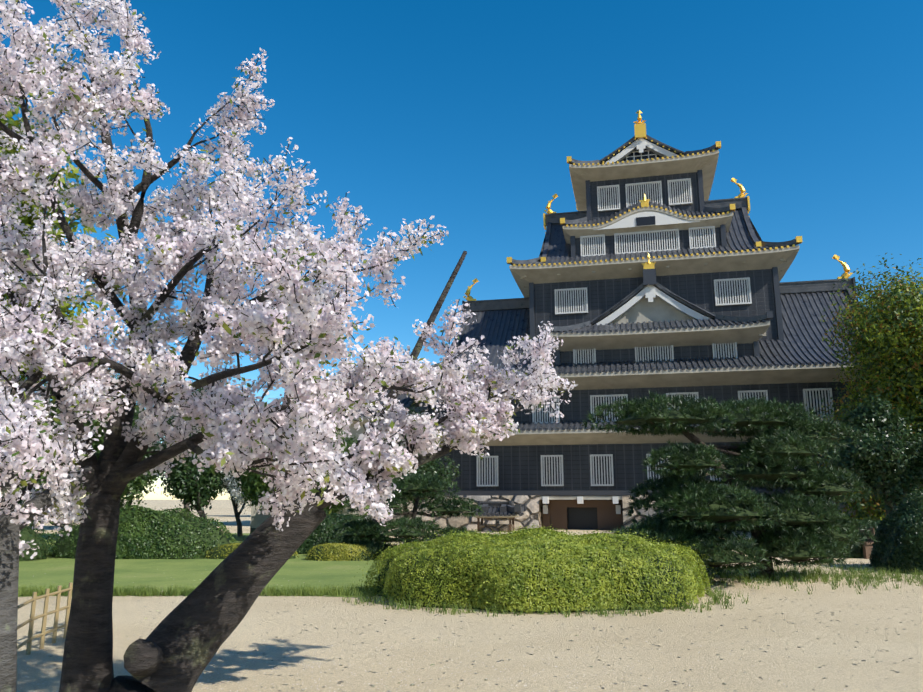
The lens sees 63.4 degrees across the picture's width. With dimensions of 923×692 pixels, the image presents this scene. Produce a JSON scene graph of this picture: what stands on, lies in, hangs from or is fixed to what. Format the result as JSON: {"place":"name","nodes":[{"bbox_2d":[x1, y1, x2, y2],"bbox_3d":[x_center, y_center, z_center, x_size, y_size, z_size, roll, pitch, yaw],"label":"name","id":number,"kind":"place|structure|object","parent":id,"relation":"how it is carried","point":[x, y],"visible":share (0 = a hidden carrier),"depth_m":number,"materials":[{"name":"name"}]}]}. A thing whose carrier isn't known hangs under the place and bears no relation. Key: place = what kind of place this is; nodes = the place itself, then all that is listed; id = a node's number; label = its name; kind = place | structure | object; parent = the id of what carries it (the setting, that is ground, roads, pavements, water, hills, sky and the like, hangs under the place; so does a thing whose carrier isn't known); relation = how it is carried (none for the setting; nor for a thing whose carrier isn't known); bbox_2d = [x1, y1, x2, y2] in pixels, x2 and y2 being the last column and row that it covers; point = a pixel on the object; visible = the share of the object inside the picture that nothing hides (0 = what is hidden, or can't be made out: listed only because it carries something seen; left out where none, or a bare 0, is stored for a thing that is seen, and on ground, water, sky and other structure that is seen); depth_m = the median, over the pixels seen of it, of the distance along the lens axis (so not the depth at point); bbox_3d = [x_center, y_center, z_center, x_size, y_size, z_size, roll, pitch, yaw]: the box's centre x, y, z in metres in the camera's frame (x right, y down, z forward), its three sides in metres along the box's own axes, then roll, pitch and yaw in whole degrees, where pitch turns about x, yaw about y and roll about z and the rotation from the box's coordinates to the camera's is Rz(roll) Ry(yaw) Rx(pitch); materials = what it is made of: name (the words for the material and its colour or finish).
{"place":"outdoors","nodes":[
{"label":"outdoors","id":0,"kind":"place"},
{"bbox_2d":[18,533,382,596],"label":"lawn grass","id":1,"kind":"structure","parent":0,"point":[196,572],"depth_m":16.41,"materials":[{"name":"green plant"}]},
{"bbox_2d":[19,526,48,560],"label":"hedge","id":2,"kind":"object","parent":1,"relation":"on","point":[26,536],"visible":0.29,"depth_m":19.73,"materials":[{"name":"green plant"}]},
{"bbox_2d":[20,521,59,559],"bbox_3d":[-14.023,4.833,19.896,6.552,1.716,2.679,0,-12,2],"label":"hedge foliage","id":3,"kind":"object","parent":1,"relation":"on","point":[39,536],"visible":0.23,"depth_m":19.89,"materials":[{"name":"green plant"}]},
{"bbox_2d":[17,374,144,531],"bbox_3d":[-11.592,3.106,21.913,4.277,5.918,3.847,0,-12,2],"label":"tree trunk","id":4,"kind":"object","parent":1,"relation":"on","point":[61,524],"visible":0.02,"depth_m":21.54,"materials":[{"name":"brown plant"}]},
{"bbox_2d":[15,341,159,531],"bbox_3d":[-11.519,2.646,22.086,5.006,5.431,4.547,0,-12,2],"label":"tree","id":5,"kind":"object","parent":4,"relation":"attached to","point":[132,489],"visible":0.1,"depth_m":21.69,"materials":[{"name":"green plant"}]},
{"bbox_2d":[46,503,240,558],"bbox_3d":[-8.951,5.283,21.165,5.147,1.324,1.935,0,-12,2],"label":"hedge","id":6,"kind":"object","parent":1,"relation":"on","point":[209,538],"visible":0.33,"depth_m":20.47,"materials":[{"name":"green plant"}]},
{"bbox_2d":[170,421,230,520],"bbox_3d":[-8.463,4.298,23.899,1.718,4.408,2.677,-9,-14,36],"label":"tree trunk","id":7,"kind":"object","parent":1,"relation":"on","point":[201,513],"visible":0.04,"depth_m":23.51,"materials":[{"name":"brown plant"}]},
{"bbox_2d":[156,404,241,515],"bbox_3d":[-8.554,3.612,24.031,2.530,3.697,3.472,-8,-14,34],"label":"tree foliage","id":8,"kind":"object","parent":7,"relation":"attached to","point":[209,486],"visible":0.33,"depth_m":23.10,"materials":[{"name":"green plant"}]},
{"bbox_2d":[219,446,253,536],"bbox_3d":[-9.747,5.970,33.009,4.788,4.772,3.076,0,-12,2],"label":"white tree","id":9,"kind":"object","parent":1,"relation":"on","point":[235,491],"depth_m":32.38,"materials":[{"name":"plant"}]},
{"bbox_2d":[205,543,298,558],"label":"yellow hedge","id":10,"kind":"object","parent":1,"relation":"on","point":[212,554],"depth_m":20.18,"materials":[{"name":"plant"}]},
{"bbox_2d":[243,509,390,553],"bbox_3d":[-4.419,5.619,22.947,4.626,1.419,2.230,0,-12,2],"label":"hedge foliage","id":11,"kind":"object","parent":1,"relation":"on","point":[308,544],"visible":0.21,"depth_m":22.08,"materials":[{"name":"green plant"}]},
{"bbox_2d":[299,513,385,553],"bbox_3d":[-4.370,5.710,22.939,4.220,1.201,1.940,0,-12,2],"label":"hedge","id":12,"kind":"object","parent":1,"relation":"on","point":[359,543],"visible":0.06,"depth_m":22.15,"materials":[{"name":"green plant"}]},
{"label":"tree trunk","id":13,"kind":"object","parent":1,"relation":"on","visible":0},
{"bbox_2d":[231,441,328,514],"bbox_3d":[-5.686,4.215,23.775,3.167,3.091,3.286,5,-13,-22],"label":"tree foliage","id":14,"kind":"object","parent":13,"relation":"on","point":[249,480],"visible":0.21,"depth_m":22.72,"materials":[{"name":"green plant"}]},
{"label":"tree trunk","id":15,"kind":"object","parent":1,"relation":"on","visible":0},
{"bbox_2d":[317,425,369,513],"bbox_3d":[-4.313,4.580,27.342,2.873,3.634,3.812,0,-12,2],"label":"tree foliage","id":16,"kind":"object","parent":15,"relation":"on","point":[349,443],"visible":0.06,"depth_m":27.16,"materials":[{"name":"green plant"}]},
{"bbox_2d":[0,0,922,499],"label":"sky","id":17,"kind":"structure","parent":0,"point":[469,115],"materials":[{"name":"blue"}]},
{"bbox_2d":[17,500,922,691],"bbox_3d":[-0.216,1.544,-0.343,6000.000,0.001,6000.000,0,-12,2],"label":"sand ground","id":18,"kind":"structure","parent":0,"point":[796,670],"depth_m":8.30,"materials":[{"name":"beige sand"}]},
{"bbox_2d":[17,582,72,654],"bbox_3d":[-4.447,2.930,7.954,0.211,0.620,3.495,2,-12,-11],"label":"bamboo fence","id":19,"kind":"object","parent":18,"relation":"on","point":[44,632],"visible":0.52,"depth_m":8.14,"materials":[{"name":"beige wood"}]},
{"bbox_2d":[0,440,93,691],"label":"tree trunk","id":20,"kind":"object","parent":18,"relation":"on","point":[9,552],"visible":0.71,"depth_m":4.47,"materials":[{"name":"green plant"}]},
{"bbox_2d":[1,133,99,377],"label":"tree leaves","id":21,"kind":"object","parent":18,"relation":"on","point":[47,238],"visible":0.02,"depth_m":8.84,"materials":[{"name":"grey plant"}]},
{"bbox_2d":[0,91,89,390],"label":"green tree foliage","id":22,"kind":"object","parent":21,"relation":"attached to","point":[71,225],"visible":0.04,"depth_m":8.80,"materials":[{"name":"green plant"}]},
{"bbox_2d":[0,55,117,419],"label":"green tree foliage","id":23,"kind":"object","parent":21,"relation":"on","point":[26,220],"visible":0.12,"depth_m":8.80,"materials":[{"name":"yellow plant"}]},
{"bbox_2d":[120,441,153,509],"bbox_3d":[-13.815,4.425,29.501,3.887,6.483,4.703,5,-13,-25],"label":"tree trunk","id":24,"kind":"object","parent":18,"relation":"on","point":[133,495],"depth_m":29.32,"materials":[{"name":"brown plant"}]},
{"bbox_2d":[124,403,166,503],"bbox_3d":[-13.748,3.597,29.608,4.697,5.620,5.379,7,-13,-29],"label":"tree foliage","id":25,"kind":"object","parent":24,"relation":"attached to","point":[156,446],"visible":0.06,"depth_m":29.18,"materials":[{"name":"green plant"}]},
{"bbox_2d":[158,380,239,514],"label":"tree foliage","id":26,"kind":"object","parent":18,"relation":"on","point":[200,389],"depth_m":66.11,"materials":[{"name":"plant"}]},
{"bbox_2d":[0,0,569,691],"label":"cherry tree","id":27,"kind":"object","parent":18,"relation":"on","point":[180,644],"visible":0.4,"depth_m":5.38,"materials":[{"name":"plant"}]},
{"bbox_2d":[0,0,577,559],"bbox_3d":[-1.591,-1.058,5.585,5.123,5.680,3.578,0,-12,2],"label":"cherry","id":28,"kind":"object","parent":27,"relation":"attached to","point":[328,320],"depth_m":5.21,"materials":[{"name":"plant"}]},
{"bbox_2d":[239,477,371,533],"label":"white storehouse","id":29,"kind":"structure","parent":18,"relation":"on","point":[257,519],"depth_m":28.75,"materials":[{"name":"paint"}]},
{"bbox_2d":[305,542,375,560],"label":"yellow hedge","id":30,"kind":"object","parent":18,"relation":"on","point":[341,554],"depth_m":19.65,"materials":[{"name":"plant"}]},
{"bbox_2d":[274,383,427,523],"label":"white annex","id":31,"kind":"object","parent":18,"relation":"on","point":[404,399],"visible":0.08,"depth_m":43.59,"materials":[{"name":"paint"}]},
{"bbox_2d":[331,472,481,560],"bbox_3d":[-1.525,4.605,19.841,4.080,2.522,4.684,0,-12,2],"label":"pine","id":32,"kind":"object","parent":18,"relation":"on","point":[400,523],"depth_m":20.57,"materials":[{"name":"green plant"}]},
{"bbox_2d":[402,413,451,537],"bbox_3d":[-2.383,5.101,29.542,3.471,5.110,2.331,6,-13,-28],"label":"tree trunk","id":33,"kind":"object","parent":18,"relation":"on","point":[405,507],"visible":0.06,"depth_m":29.42,"materials":[{"name":"brown plant"}]},
{"bbox_2d":[381,401,461,511],"bbox_3d":[-2.390,4.383,29.639,4.269,4.540,3.185,6,-13,-28],"label":"tree foliage","id":34,"kind":"object","parent":33,"relation":"attached to","point":[430,467],"visible":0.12,"depth_m":29.17,"materials":[{"name":"green plant"}]},
{"bbox_2d":[17,605,844,691],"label":"fallen petals","id":35,"kind":"object","parent":18,"relation":"on","point":[385,666],"visible":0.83,"depth_m":6.95,"materials":[{"name":"pink plant"}]},
{"bbox_2d":[18,561,922,617],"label":"grass tufts","id":36,"kind":"object","parent":18,"relation":"on","point":[356,591],"visible":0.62,"depth_m":12.58,"materials":[{"name":"green plant"}]},
{"bbox_2d":[20,568,922,691],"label":"gravel pebbles","id":37,"kind":"object","parent":18,"relation":"on","point":[372,685],"visible":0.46,"depth_m":8.02,"materials":[{"name":"stone"}]},
{"bbox_2d":[466,501,525,531],"bbox_3d":[1.725,8.528,37.439,2.800,1.510,2.000,-3,-12,13],"label":"well shelter","id":38,"kind":"object","parent":18,"relation":"on","point":[500,510],"visible":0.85,"depth_m":36.96,"materials":[{"name":"tile"}]},
{"bbox_2d":[354,524,721,612],"bbox_3d":[1.202,3.590,12.514,6.073,1.161,4.296,0,-12,2],"label":"azalea bush","id":39,"kind":"object","parent":18,"relation":"on","point":[520,544],"depth_m":11.09,"materials":[{"name":"green plant"}]},
{"bbox_2d":[387,110,867,532],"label":"castle keep","id":40,"kind":"structure","parent":18,"relation":"on","point":[652,267],"depth_m":41.79,"materials":[{"name":"wood"}]},
{"bbox_2d":[582,390,879,578],"bbox_3d":[5.601,2.851,15.498,6.107,3.830,4.256,0,-12,2],"label":"garden pine","id":41,"kind":"object","parent":18,"relation":"on","point":[674,530],"depth_m":15.00,"materials":[{"name":"green plant"}]},
{"bbox_2d":[806,253,922,520],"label":"tree","id":42,"kind":"object","parent":18,"relation":"on","point":[886,348],"visible":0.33,"depth_m":29.28,"materials":[{"name":"green plant"}]},
{"bbox_2d":[856,528,874,558],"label":"potted plant","id":43,"kind":"object","parent":18,"relation":"on","point":[867,547],"visible":0.27,"depth_m":20.32,"materials":[{"name":"brown"}]},
{"bbox_2d":[841,407,912,517],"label":"tree branches","id":44,"kind":"object","parent":18,"relation":"on","point":[885,501],"visible":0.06,"depth_m":23.83,"materials":[{"name":"brown plant"}]},
{"bbox_2d":[824,393,922,511],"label":"tree","id":45,"kind":"object","parent":44,"relation":"attached to","point":[869,461],"visible":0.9,"depth_m":23.77,"materials":[{"name":"green plant"}]},
{"bbox_2d":[833,277,922,515],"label":"branches","id":46,"kind":"object","parent":18,"relation":"on","point":[901,360],"depth_m":29.34,"materials":[{"name":"brown plant"}]},
{"bbox_2d":[864,487,922,573],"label":"round bush","id":47,"kind":"object","parent":18,"relation":"on","point":[891,539],"depth_m":16.61,"materials":[{"name":"green plant"}]},
{"bbox_2d":[812,517,882,557],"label":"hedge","id":48,"kind":"object","parent":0,"point":[853,552],"depth_m":20.48,"materials":[{"name":"green plant"}]}
]}

